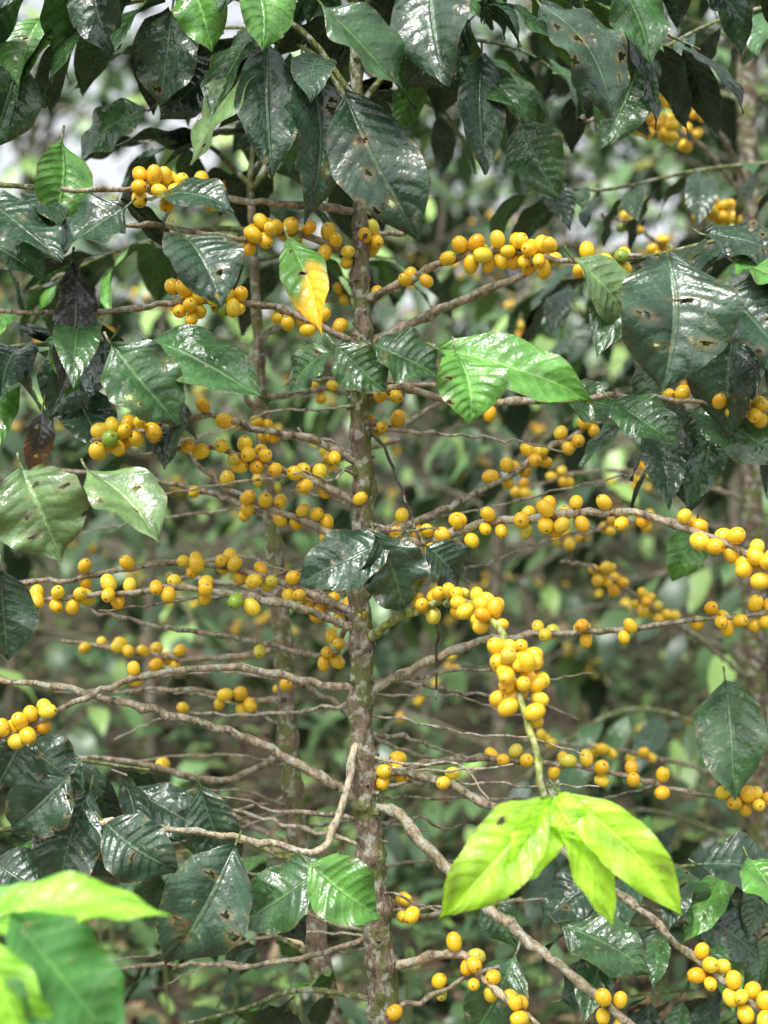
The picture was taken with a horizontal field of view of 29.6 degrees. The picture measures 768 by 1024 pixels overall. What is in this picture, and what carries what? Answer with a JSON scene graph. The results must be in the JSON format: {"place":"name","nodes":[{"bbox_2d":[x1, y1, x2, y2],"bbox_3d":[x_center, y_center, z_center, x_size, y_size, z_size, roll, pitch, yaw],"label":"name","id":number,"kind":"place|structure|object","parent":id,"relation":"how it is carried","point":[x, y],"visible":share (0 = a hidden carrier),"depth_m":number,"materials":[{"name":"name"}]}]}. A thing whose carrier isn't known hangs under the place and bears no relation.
{"place":"outdoors","nodes":[
{"label":"outdoors","id":0,"kind":"place"},
{"bbox_2d":[0,337,767,1023],"bbox_3d":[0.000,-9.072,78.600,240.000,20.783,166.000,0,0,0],"label":"ground","id":1,"kind":"structure","parent":0,"point":[562,725],"depth_m":5.96,"materials":[{"name":"soil"}]},
{"bbox_2d":[0,871,169,1023],"bbox_3d":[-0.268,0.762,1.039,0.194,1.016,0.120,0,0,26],"label":"coffee seedling","id":2,"kind":"object","parent":1,"relation":"on","point":[58,964],"visible":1,"depth_m":1.02,"materials":[{"name":"green plant"}]},
{"bbox_2d":[19,88,512,1023],"bbox_3d":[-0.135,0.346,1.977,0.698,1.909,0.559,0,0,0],"label":"coffee plant","id":3,"kind":"object","parent":1,"relation":"on","point":[155,268],"visible":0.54,"depth_m":1.85,"materials":[{"name":"green plant"}]},
{"bbox_2d":[0,0,767,1023],"bbox_3d":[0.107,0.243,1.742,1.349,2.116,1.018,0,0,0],"label":"coffee plant","id":4,"kind":"object","parent":1,"relation":"on","point":[616,56],"visible":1,"depth_m":1.53,"materials":[{"name":"green plant"}]},
{"bbox_2d":[0,0,767,908],"bbox_3d":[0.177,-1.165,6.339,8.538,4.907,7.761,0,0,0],"label":"background coffee shrubs","id":5,"kind":"object","parent":1,"relation":"on","point":[420,632],"visible":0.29,"depth_m":4.70,"materials":[{"name":"green plant"}]},
{"bbox_2d":[0,478,767,1023],"bbox_3d":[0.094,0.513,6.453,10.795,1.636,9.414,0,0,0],"label":"undergrowth","id":6,"kind":"object","parent":1,"relation":"on","point":[146,936],"visible":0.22,"depth_m":4.01,"materials":[{"name":"green plant"}]},
{"bbox_2d":[0,0,767,533],"bbox_3d":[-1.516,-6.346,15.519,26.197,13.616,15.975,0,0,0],"label":"distant trees","id":7,"kind":"object","parent":1,"relation":"on","point":[110,78],"visible":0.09,"depth_m":12.97,"materials":[{"name":"green plant"}]},
{"bbox_2d":[0,551,767,1023],"bbox_3d":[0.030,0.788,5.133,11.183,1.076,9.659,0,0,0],"label":"leaf litter","id":8,"kind":"object","parent":1,"relation":"on","point":[134,1009],"visible":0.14,"depth_m":4.95,"materials":[{"name":"plant"}]},
{"bbox_2d":[464,0,767,945],"bbox_3d":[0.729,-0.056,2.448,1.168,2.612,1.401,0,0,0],"label":"coffee plant","id":9,"kind":"object","parent":1,"relation":"on","point":[740,132],"visible":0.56,"depth_m":2.59,"materials":[{"name":"green plant"}]},
{"bbox_2d":[0,0,767,335],"label":"sky","id":10,"kind":"structure","parent":0,"point":[107,170],"materials":[{"name":"white"}]}
]}

